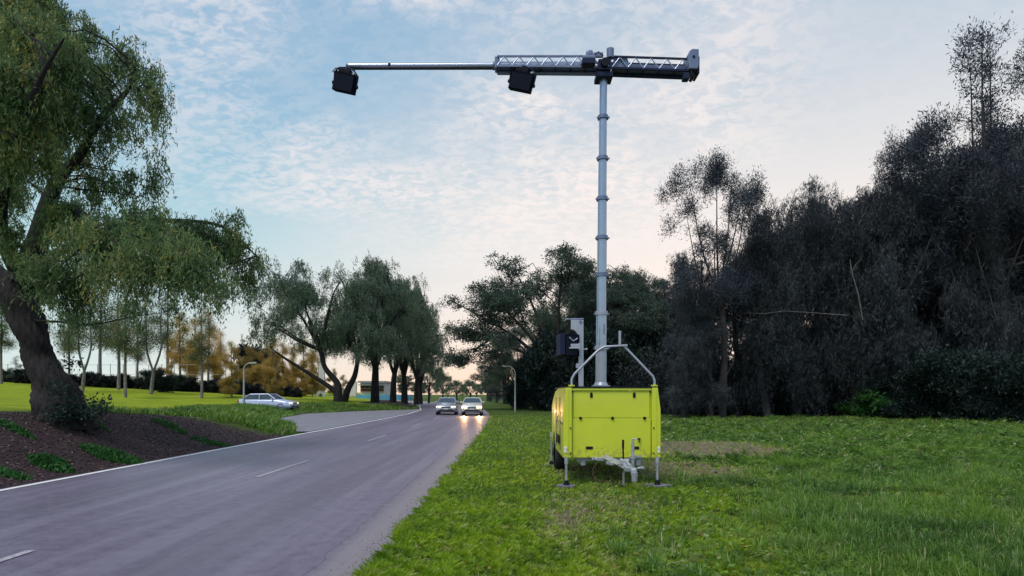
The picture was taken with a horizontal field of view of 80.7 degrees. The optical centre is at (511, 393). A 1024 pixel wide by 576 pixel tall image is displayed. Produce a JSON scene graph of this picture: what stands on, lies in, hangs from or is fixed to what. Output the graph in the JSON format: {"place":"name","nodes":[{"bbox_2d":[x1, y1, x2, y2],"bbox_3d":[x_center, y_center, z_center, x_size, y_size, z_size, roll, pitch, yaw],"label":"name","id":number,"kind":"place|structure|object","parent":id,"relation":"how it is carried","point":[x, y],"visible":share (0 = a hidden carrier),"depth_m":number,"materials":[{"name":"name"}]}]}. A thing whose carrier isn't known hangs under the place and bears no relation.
{"place":"outdoors","nodes":[
{"label":"outdoors","id":0,"kind":"place"},
{"bbox_2d":[0,400,488,575],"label":"road","id":1,"kind":"structure","parent":0,"point":[338,497],"depth_m":8.92,"materials":[{"name":"grey asphalt"}]},
{"bbox_2d":[0,405,420,490],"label":"edge line","id":2,"kind":"object","parent":1,"relation":"on","point":[168,458],"visible":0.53,"depth_m":14.54,"materials":[{"name":"paint"}]},
{"bbox_2d":[0,413,448,561],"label":"line","id":3,"kind":"object","parent":1,"relation":"on","point":[14,555],"visible":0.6,"depth_m":12.09,"materials":[{"name":"paint"}]},
{"bbox_2d":[435,397,458,414],"bbox_3d":[-5.249,0.990,48.976,1.918,1.360,4.349,0,0,-3],"label":"car","id":4,"kind":"object","parent":1,"relation":"on","point":[447,404],"visible":1,"depth_m":47.40,"materials":[{"name":"silver metal"}]},
{"bbox_2d":[460,397,484,414],"bbox_3d":[-3.149,0.990,48.176,1.918,1.360,4.349,0,0,-2],"label":"car","id":5,"kind":"object","parent":1,"relation":"on","point":[472,405],"visible":0.98,"depth_m":46.49,"materials":[{"name":"white paint"}]},
{"bbox_2d":[0,382,1023,575],"bbox_3d":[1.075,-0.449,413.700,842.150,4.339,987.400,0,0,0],"label":"ground","id":6,"kind":"structure","parent":0,"point":[14,397],"depth_m":17.36,"materials":[{"name":"green plant"}]},
{"bbox_2d":[0,307,18,383],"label":"lawn tree","id":7,"kind":"object","parent":6,"relation":"on","point":[4,342],"visible":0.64,"depth_m":63.15,"materials":[{"name":"green plant"}]},
{"bbox_2d":[0,464,32,480],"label":"weed clump","id":8,"kind":"object","parent":6,"relation":"on","point":[11,473],"visible":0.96,"depth_m":11.48,"materials":[{"name":"green plant"}]},
{"bbox_2d":[0,417,35,439],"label":"weed clump","id":9,"kind":"object","parent":6,"relation":"on","point":[16,427],"visible":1,"depth_m":13.54,"materials":[{"name":"green plant"}]},
{"bbox_2d":[26,450,75,473],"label":"weed clump","id":10,"kind":"object","parent":6,"relation":"on","point":[51,462],"visible":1,"depth_m":12.46,"materials":[{"name":"green plant"}]},
{"bbox_2d":[51,306,85,373],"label":"lawn tree","id":11,"kind":"object","parent":6,"relation":"on","point":[69,355],"visible":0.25,"depth_m":88.07,"materials":[{"name":"green plant"}]},
{"bbox_2d":[55,309,107,391],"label":"lawn tree","id":12,"kind":"object","parent":6,"relation":"on","point":[90,338],"visible":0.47,"depth_m":57.67,"materials":[{"name":"green plant"}]},
{"bbox_2d":[86,285,124,379],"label":"lawn tree","id":13,"kind":"object","parent":6,"relation":"on","point":[100,356],"visible":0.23,"depth_m":73.08,"materials":[{"name":"green plant"}]},
{"bbox_2d":[79,443,144,463],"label":"weed clump","id":14,"kind":"object","parent":6,"relation":"on","point":[109,454],"visible":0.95,"depth_m":14.24,"materials":[{"name":"green plant"}]},
{"bbox_2d":[96,284,133,389],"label":"lawn tree","id":15,"kind":"object","parent":6,"relation":"on","point":[118,367],"visible":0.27,"depth_m":64.61,"materials":[{"name":"green plant"}]},
{"bbox_2d":[100,293,144,397],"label":"lawn tree","id":16,"kind":"object","parent":6,"relation":"on","point":[126,350],"visible":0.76,"depth_m":51.85,"materials":[{"name":"green plant"}]},
{"bbox_2d":[7,364,238,380],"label":"wire fence","id":17,"kind":"object","parent":6,"relation":"on","point":[212,374],"visible":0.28,"depth_m":80.00,"materials":[{"name":"black metal"}]},
{"bbox_2d":[0,0,275,434],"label":"pepper tree","id":18,"kind":"object","parent":6,"relation":"on","point":[46,86],"visible":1,"depth_m":14.29,"materials":[{"name":"green plant"}]},
{"bbox_2d":[127,319,153,383],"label":"lawn tree","id":19,"kind":"object","parent":6,"relation":"on","point":[138,360],"visible":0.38,"depth_m":74.74,"materials":[{"name":"green plant"}]},
{"bbox_2d":[0,411,281,485],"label":"mulch chips","id":20,"kind":"object","parent":6,"relation":"on","point":[132,423],"visible":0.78,"depth_m":16.05,"materials":[{"name":"brown wood"}]},
{"bbox_2d":[124,288,172,393],"bbox_3d":[-36.161,-5.405,59.726,4.700,11.628,5.613,0,0,-17],"label":"lawn tree","id":21,"kind":"object","parent":6,"relation":"on","point":[144,342],"visible":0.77,"depth_m":59.60,"materials":[{"name":"green plant"}]},
{"bbox_2d":[3,368,302,397],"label":"hedge","id":22,"kind":"object","parent":6,"relation":"on","point":[190,384],"visible":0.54,"depth_m":73.30,"materials":[{"name":"green plant"}]},
{"bbox_2d":[136,368,187,392],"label":"round shrub","id":23,"kind":"object","parent":6,"relation":"on","point":[162,383],"visible":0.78,"depth_m":63.30,"materials":[{"name":"green plant"}]},
{"bbox_2d":[149,288,188,375],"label":"lawn tree","id":24,"kind":"object","parent":6,"relation":"on","point":[164,325],"visible":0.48,"depth_m":96.60,"materials":[{"name":"green plant"}]},
{"bbox_2d":[151,416,187,433],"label":"weed clump","id":25,"kind":"object","parent":6,"relation":"on","point":[169,424],"visible":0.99,"depth_m":19.09,"materials":[{"name":"green plant"}]},
{"bbox_2d":[164,310,198,373],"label":"lawn tree","id":26,"kind":"object","parent":6,"relation":"on","point":[175,354],"visible":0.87,"depth_m":82.38,"materials":[{"name":"plant"}]},
{"bbox_2d":[175,341,200,384],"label":"golden tree","id":27,"kind":"object","parent":6,"relation":"on","point":[194,372],"visible":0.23,"depth_m":89.75,"materials":[{"name":"orange plant"}]},
{"bbox_2d":[179,303,217,397],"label":"lawn tree","id":28,"kind":"object","parent":6,"relation":"on","point":[200,348],"visible":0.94,"depth_m":57.71,"materials":[{"name":"green plant"}]},
{"bbox_2d":[186,308,225,379],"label":"lawn tree","id":29,"kind":"object","parent":6,"relation":"on","point":[214,366],"visible":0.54,"depth_m":75.92,"materials":[{"name":"plant"}]},
{"bbox_2d":[183,435,231,446],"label":"weed clump","id":30,"kind":"object","parent":6,"relation":"on","point":[214,442],"visible":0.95,"depth_m":18.91,"materials":[{"name":"green plant"}]},
{"bbox_2d":[205,329,229,378],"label":"lawn tree","id":31,"kind":"object","parent":6,"relation":"on","point":[220,344],"visible":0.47,"depth_m":91.62,"materials":[{"name":"plant"}]},
{"bbox_2d":[217,338,253,396],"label":"lawn tree","id":32,"kind":"object","parent":6,"relation":"on","point":[229,384],"visible":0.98,"depth_m":61.12,"materials":[{"name":"plant"}]},
{"bbox_2d":[86,401,417,434],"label":"bank grass","id":33,"kind":"structure","parent":6,"relation":"on","point":[264,416],"depth_m":26.96,"materials":[{"name":"green plant"}]},
{"bbox_2d":[242,345,262,386],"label":"golden tree","id":34,"kind":"object","parent":6,"relation":"on","point":[252,356],"visible":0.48,"depth_m":87.87,"materials":[{"name":"orange plant"}]},
{"bbox_2d":[230,340,277,384],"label":"dark round tree","id":35,"kind":"object","parent":6,"relation":"on","point":[242,352],"visible":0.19,"depth_m":97.16,"materials":[{"name":"green plant"}]},
{"bbox_2d":[237,394,298,409],"bbox_3d":[-19.944,0.707,49.498,4.549,1.420,2.046,0,0,6],"label":"car","id":36,"kind":"object","parent":6,"relation":"on","point":[275,400],"visible":0.73,"depth_m":48.76,"materials":[{"name":"silver paint"}]},
{"bbox_2d":[251,337,286,387],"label":"golden tree","id":37,"kind":"object","parent":6,"relation":"on","point":[269,370],"visible":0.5,"depth_m":85.50,"materials":[{"name":"orange plant"}]},
{"bbox_2d":[265,358,283,395],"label":"lawn tree","id":38,"kind":"object","parent":6,"relation":"on","point":[276,384],"visible":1,"depth_m":65.79,"materials":[{"name":"plant"}]},
{"bbox_2d":[273,341,302,377],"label":"golden tree","id":39,"kind":"object","parent":6,"relation":"on","point":[282,364],"visible":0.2,"depth_m":89.77,"materials":[{"name":"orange plant"}]},
{"bbox_2d":[284,346,302,389],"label":"golden tree","id":40,"kind":"object","parent":6,"relation":"on","point":[295,375],"visible":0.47,"depth_m":85.91,"materials":[{"name":"orange plant"}]},
{"bbox_2d":[241,257,361,402],"bbox_3d":[-21.681,-6.367,61.899,10.937,15.485,11.795,0,0,0],"label":"weeping tree","id":41,"kind":"object","parent":6,"relation":"on","point":[296,295],"visible":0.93,"depth_m":61.02,"materials":[{"name":"green plant"}]},
{"bbox_2d":[284,339,318,392],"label":"golden tree","id":42,"kind":"object","parent":6,"relation":"on","point":[303,364],"visible":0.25,"depth_m":91.74,"materials":[{"name":"orange plant"}]},
{"bbox_2d":[303,349,327,396],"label":"golden tree","id":43,"kind":"object","parent":6,"relation":"on","point":[313,382],"visible":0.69,"depth_m":87.98,"materials":[{"name":"orange plant"}]},
{"bbox_2d":[279,409,417,431],"bbox_3d":[-12.934,1.666,46.500,8.408,0.001,40.000,0,0,0],"label":"road shoulder","id":44,"kind":"object","parent":6,"relation":"on","point":[308,422],"visible":0.85,"depth_m":40.34},
{"bbox_2d":[309,276,410,401],"bbox_3d":[-16.243,-5.656,63.754,9.115,14.124,9.968,0,0,17],"label":"weeping tree","id":45,"kind":"object","parent":6,"relation":"on","point":[368,334],"visible":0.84,"depth_m":62.29,"materials":[{"name":"green plant"}]},
{"bbox_2d":[312,250,420,402],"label":"weeping tree","id":46,"kind":"object","parent":6,"relation":"on","point":[375,269],"visible":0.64,"depth_m":66.85,"materials":[{"name":"green plant"}]},
{"bbox_2d":[358,381,390,394],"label":"building","id":47,"kind":"structure","parent":6,"relation":"on","point":[384,387],"depth_m":104.00,"materials":[{"name":"white"}]},
{"bbox_2d":[357,395,411,399],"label":"blue hoarding","id":48,"kind":"object","parent":6,"relation":"on","point":[386,397],"visible":0.48,"depth_m":99.97,"materials":[{"name":"blue"}]},
{"bbox_2d":[352,272,436,402],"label":"weeping tree","id":49,"kind":"object","parent":6,"relation":"on","point":[394,371],"visible":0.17,"depth_m":75.77,"materials":[{"name":"green plant"}]},
{"bbox_2d":[365,286,445,403],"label":"weeping tree","id":50,"kind":"object","parent":6,"relation":"on","point":[404,369],"visible":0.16,"depth_m":81.58,"materials":[{"name":"green plant"}]},
{"bbox_2d":[390,332,443,403],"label":"weeping tree","id":51,"kind":"object","parent":6,"relation":"on","point":[432,373],"visible":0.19,"depth_m":97.49,"materials":[{"name":"green plant"}]},
{"bbox_2d":[392,284,452,404],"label":"weeping tree","id":52,"kind":"object","parent":6,"relation":"on","point":[416,371],"visible":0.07,"depth_m":89.69,"materials":[{"name":"green plant"}]},
{"bbox_2d":[419,359,445,402],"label":"weeping tree","id":53,"kind":"object","parent":6,"relation":"on","point":[441,384],"visible":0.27,"depth_m":107.67,"materials":[{"name":"green plant"}]},
{"bbox_2d":[432,373,452,396],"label":"weeping tree","id":54,"kind":"object","parent":6,"relation":"on","point":[447,381],"visible":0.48,"depth_m":121.88,"materials":[{"name":"green plant"}]},
{"bbox_2d":[447,380,466,399],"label":"bend tree","id":55,"kind":"object","parent":6,"relation":"on","point":[458,385],"visible":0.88,"depth_m":149.36,"materials":[{"name":"green plant"}]},
{"bbox_2d":[463,379,482,397],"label":"bend tree","id":56,"kind":"object","parent":6,"relation":"on","point":[471,383],"visible":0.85,"depth_m":164.43,"materials":[{"name":"green plant"}]},
{"bbox_2d":[480,355,516,403],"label":"verge tree","id":57,"kind":"object","parent":6,"relation":"on","point":[501,382],"visible":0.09,"depth_m":91.69,"materials":[{"name":"green plant"}]},
{"bbox_2d":[489,361,513,403],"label":"verge tree","id":58,"kind":"object","parent":6,"relation":"on","point":[499,395],"visible":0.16,"depth_m":97.79,"materials":[{"name":"green plant"}]},
{"bbox_2d":[470,335,535,386],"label":"broadleaf tree","id":59,"kind":"object","parent":6,"relation":"on","point":[492,370],"visible":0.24,"depth_m":76.79,"materials":[{"name":"green plant"}]},
{"bbox_2d":[332,47,699,487],"bbox_3d":[0.284,-2.631,12.697,6.838,8.601,4.192,0,0,24],"label":"lighting trailer","id":60,"kind":"object","parent":6,"relation":"on","point":[600,419],"visible":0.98,"depth_m":11.99,"materials":[{"name":"yellow paint"}]},
{"bbox_2d":[505,376,531,408],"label":"undergrowth shrub","id":61,"kind":"object","parent":6,"relation":"on","point":[520,397],"visible":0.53,"depth_m":63.52,"materials":[{"name":"green plant"}]},
{"bbox_2d":[510,359,548,409],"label":"undergrowth shrub","id":62,"kind":"object","parent":6,"relation":"on","point":[533,402],"visible":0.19,"depth_m":61.01,"materials":[{"name":"green plant"}]},
{"bbox_2d":[507,301,567,378],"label":"broadleaf tree","id":63,"kind":"object","parent":6,"relation":"on","point":[548,319],"visible":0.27,"depth_m":71.25,"materials":[{"name":"green plant"}]},
{"bbox_2d":[515,322,570,410],"bbox_3d":[3.861,-2.406,57.373,5.370,8.904,6.046,0,0,44],"label":"undergrowth shrub","id":64,"kind":"object","parent":6,"relation":"on","point":[546,340],"visible":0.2,"depth_m":56.38,"materials":[{"name":"green plant"}]},
{"bbox_2d":[513,324,595,410],"bbox_3d":[4.904,-2.179,56.711,8.154,8.887,7.268,0,0,18],"label":"undergrowth shrub","id":65,"kind":"object","parent":6,"relation":"on","point":[532,359],"visible":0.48,"depth_m":55.52,"materials":[{"name":"green plant"}]},
{"bbox_2d":[437,240,676,369],"bbox_3d":[4.486,-5.899,56.786,23.599,16.038,19.764,0,0,0],"label":"fig tree","id":66,"kind":"object","parent":6,"relation":"on","point":[506,301],"visible":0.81,"depth_m":56.30,"materials":[{"name":"green plant"}]},
{"bbox_2d":[532,257,609,338],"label":"broadleaf tree","id":67,"kind":"object","parent":6,"relation":"on","point":[546,307],"visible":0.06,"depth_m":69.99,"materials":[{"name":"green plant"}]},
{"bbox_2d":[565,342,613,385],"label":"undergrowth shrub","id":68,"kind":"object","parent":6,"relation":"on","point":[590,372],"visible":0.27,"depth_m":55.29,"materials":[{"name":"green plant"}]},
{"bbox_2d":[547,264,674,333],"bbox_3d":[10.729,-5.725,62.626,12.942,15.684,15.453,0,0,-36],"label":"broadleaf tree","id":69,"kind":"object","parent":6,"relation":"on","point":[619,290],"visible":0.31,"depth_m":58.96,"materials":[{"name":"green plant"}]},
{"bbox_2d":[584,319,649,385],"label":"undergrowth shrub","id":70,"kind":"object","parent":6,"relation":"on","point":[612,341],"visible":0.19,"depth_m":54.22,"materials":[{"name":"green plant"}]},
{"bbox_2d":[611,312,661,385],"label":"undergrowth shrub","id":71,"kind":"object","parent":6,"relation":"on","point":[646,348],"visible":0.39,"depth_m":53.76,"materials":[{"name":"green plant"}]},
{"bbox_2d":[617,332,673,410],"bbox_3d":[12.386,-1.775,53.598,6.464,7.903,7.251,0,0,33],"label":"undergrowth shrub","id":72,"kind":"object","parent":6,"relation":"on","point":[657,359],"visible":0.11,"depth_m":52.41,"materials":[{"name":"green plant"}]},
{"bbox_2d":[612,273,696,331],"bbox_3d":[15.728,-5.412,64.294,10.246,15.020,12.234,0,0,41],"label":"broadleaf tree","id":73,"kind":"object","parent":6,"relation":"on","point":[661,281],"visible":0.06,"depth_m":62.79,"materials":[{"name":"green plant"}]},
{"bbox_2d":[637,309,692,389],"bbox_3d":[13.891,-2.832,53.901,6.701,9.868,5.952,0,0,20],"label":"undergrowth shrub","id":74,"kind":"object","parent":6,"relation":"on","point":[662,334],"visible":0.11,"depth_m":52.84,"materials":[{"name":"green plant"}]},
{"bbox_2d":[657,284,692,324],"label":"broadleaf tree","id":75,"kind":"object","parent":6,"relation":"on","point":[667,295],"visible":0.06,"depth_m":58.92,"materials":[{"name":"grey plant"}]},
{"bbox_2d":[659,333,711,416],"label":"wood edge shrub","id":76,"kind":"object","parent":6,"relation":"on","point":[682,399],"visible":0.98,"depth_m":41.06,"materials":[{"name":"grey plant"}]},
{"bbox_2d":[646,250,728,413],"bbox_3d":[13.798,-4.425,46.119,6.206,13.446,7.330,0,0,39],"label":"casuarina","id":77,"kind":"object","parent":6,"relation":"on","point":[695,323],"visible":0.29,"depth_m":44.95,"materials":[{"name":"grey plant"}]},
{"bbox_2d":[680,321,740,416],"bbox_3d":[13.558,-1.667,42.034,4.100,7.048,4.534,0,0,11],"label":"wood edge shrub","id":78,"kind":"object","parent":6,"relation":"on","point":[712,395],"visible":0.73,"depth_m":41.44,"materials":[{"name":"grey plant"}]},
{"bbox_2d":[652,145,791,416],"bbox_3d":[14.630,-7.604,41.218,8.891,19.590,9.188,0,0,0],"label":"gum tree","id":79,"kind":"object","parent":6,"relation":"on","point":[726,284],"visible":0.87,"depth_m":41.46,"materials":[{"name":"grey plant"}]},
{"bbox_2d":[705,359,785,416],"bbox_3d":[16.552,-0.383,44.531,4.992,4.731,5.600,0,0,-13],"label":"wood edge shrub","id":80,"kind":"object","parent":6,"relation":"on","point":[733,369],"visible":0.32,"depth_m":43.24,"materials":[{"name":"green plant"}]},
{"bbox_2d":[714,261,778,416],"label":"casuarina","id":81,"kind":"object","parent":6,"relation":"on","point":[735,323],"visible":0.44,"depth_m":42.70,"materials":[{"name":"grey plant"}]},
{"bbox_2d":[721,197,821,416],"bbox_3d":[18.244,-5.900,42.998,6.504,16.043,7.309,0,0,-5],"label":"casuarina","id":82,"kind":"object","parent":6,"relation":"on","point":[776,323],"visible":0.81,"depth_m":41.59,"materials":[{"name":"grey plant"}]},
{"bbox_2d":[525,413,1023,468],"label":"distant long grass","id":83,"kind":"structure","parent":6,"relation":"on","point":[838,457],"depth_m":19.74,"materials":[{"name":"green plant"}]},
{"bbox_2d":[542,429,1023,575],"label":"clover","id":84,"kind":"object","parent":6,"relation":"on","point":[665,527],"visible":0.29,"depth_m":8.67,"materials":[{"name":"green plant"}]},
{"bbox_2d":[732,173,868,416],"bbox_3d":[20.849,-6.466,43.794,9.392,17.977,7.951,0,0,-23],"label":"casuarina","id":85,"kind":"object","parent":6,"relation":"on","point":[816,342],"visible":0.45,"depth_m":43.03,"materials":[{"name":"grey plant"}]},
{"bbox_2d":[608,335,1021,416],"bbox_3d":[27.815,-0.431,47.478,40.004,7.665,12.007,0,0,3],"label":"thicket","id":86,"kind":"object","parent":6,"relation":"on","point":[643,381],"visible":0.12,"depth_m":44.80,"materials":[{"name":"green plant"}]},
{"bbox_2d":[780,187,873,414],"bbox_3d":[24.387,-6.749,46.379,7.735,17.823,6.994,0,0,36],"label":"casuarina","id":87,"kind":"object","parent":6,"relation":"on","point":[840,203],"visible":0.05,"depth_m":45.66,"materials":[{"name":"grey plant"}]},
{"bbox_2d":[661,414,1023,575],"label":"undergrass","id":88,"kind":"object","parent":6,"relation":"on","point":[744,426],"visible":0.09,"depth_m":20.13,"materials":[{"name":"green plant"}]},
{"bbox_2d":[793,187,920,415],"bbox_3d":[24.585,-6.199,43.114,7.354,17.382,8.686,0,0,-41],"label":"casuarina","id":89,"kind":"object","parent":6,"relation":"on","point":[843,300],"visible":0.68,"depth_m":42.23,"materials":[{"name":"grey plant"}]},
{"bbox_2d":[834,388,896,416],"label":"bright shrub","id":90,"kind":"object","parent":6,"relation":"on","point":[875,401],"visible":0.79,"depth_m":41.66,"materials":[{"name":"green plant"}]},
{"bbox_2d":[824,172,954,415],"bbox_3d":[26.067,-6.630,42.009,7.716,17.569,8.671,0,0,33],"label":"casuarina","id":91,"kind":"object","parent":6,"relation":"on","point":[888,273],"visible":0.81,"depth_m":40.58,"materials":[{"name":"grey plant"}]},
{"bbox_2d":[859,360,954,418],"bbox_3d":[26.193,-0.133,40.131,4.498,4.263,5.046,0,0,2],"label":"wood edge shrub","id":92,"kind":"object","parent":6,"relation":"on","point":[908,404],"visible":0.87,"depth_m":39.42,"materials":[{"name":"green plant"}]},
{"bbox_2d":[862,121,977,361],"bbox_3d":[28.965,-8.644,42.821,8.076,21.812,7.815,0,0,16],"label":"gum tree","id":93,"kind":"object","parent":6,"relation":"on","point":[881,158],"visible":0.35,"depth_m":41.35,"materials":[{"name":"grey plant"}]},
{"bbox_2d":[862,172,980,383],"bbox_3d":[30.540,-7.429,45.269,8.630,19.352,9.544,0,0,-36],"label":"casuarina","id":94,"kind":"object","parent":6,"relation":"on","point":[919,314],"visible":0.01,"depth_m":44.25,"materials":[{"name":"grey plant"}]},
{"bbox_2d":[865,145,1020,355],"bbox_3d":[31.065,-7.422,43.768,10.109,20.230,8.559,0,0,-7],"label":"casuarina","id":95,"kind":"object","parent":6,"relation":"on","point":[935,321],"visible":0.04,"depth_m":43.46,"materials":[{"name":"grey plant"}]},
{"bbox_2d":[878,11,1023,417],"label":"gum tree","id":96,"kind":"object","parent":6,"relation":"on","point":[975,185],"visible":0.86,"depth_m":39.20,"materials":[{"name":"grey plant"}]},
{"bbox_2d":[899,343,1023,419],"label":"wood edge shrub","id":97,"kind":"object","parent":6,"relation":"on","point":[949,392],"visible":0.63,"depth_m":37.30,"materials":[{"name":"green plant"}]},
{"bbox_2d":[908,145,1023,361],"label":"casuarina","id":98,"kind":"object","parent":6,"relation":"on","point":[968,313],"visible":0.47,"depth_m":40.27,"materials":[{"name":"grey plant"}]},
{"bbox_2d":[927,121,1023,367],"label":"casuarina","id":99,"kind":"object","parent":6,"relation":"on","point":[976,284],"visible":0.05,"depth_m":42.46,"materials":[{"name":"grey plant"}]},
{"bbox_2d":[941,39,1023,242],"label":"gum tree","id":100,"kind":"object","parent":6,"relation":"on","point":[1019,77],"visible":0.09,"depth_m":45.56,"materials":[{"name":"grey plant"}]},
{"bbox_2d":[962,366,1020,420],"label":"wood edge shrub","id":101,"kind":"object","parent":6,"relation":"on","point":[975,406],"visible":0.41,"depth_m":34.56,"materials":[{"name":"green plant"}]},
{"bbox_2d":[964,348,1023,422],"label":"wood edge shrub","id":102,"kind":"object","parent":6,"relation":"on","point":[987,364],"visible":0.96,"depth_m":33.60,"materials":[{"name":"green plant"}]},
{"bbox_2d":[967,111,1023,366],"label":"casuarina","id":103,"kind":"object","parent":6,"relation":"on","point":[1020,297],"visible":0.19,"depth_m":40.89,"materials":[{"name":"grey plant"}]},
{"bbox_2d":[0,0,1023,394],"label":"sky","id":104,"kind":"structure","parent":0,"point":[436,173],"materials":[{"name":"blue"}]},
{"bbox_2d":[343,414,1023,575],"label":"verge grass","id":105,"kind":"structure","parent":0,"point":[411,530],"depth_m":7.48,"materials":[{"name":"green plant"}]},
{"bbox_2d":[575,458,1023,575],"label":"long grass","id":106,"kind":"structure","parent":0,"point":[976,556],"depth_m":7.15,"materials":[{"name":"green plant"}]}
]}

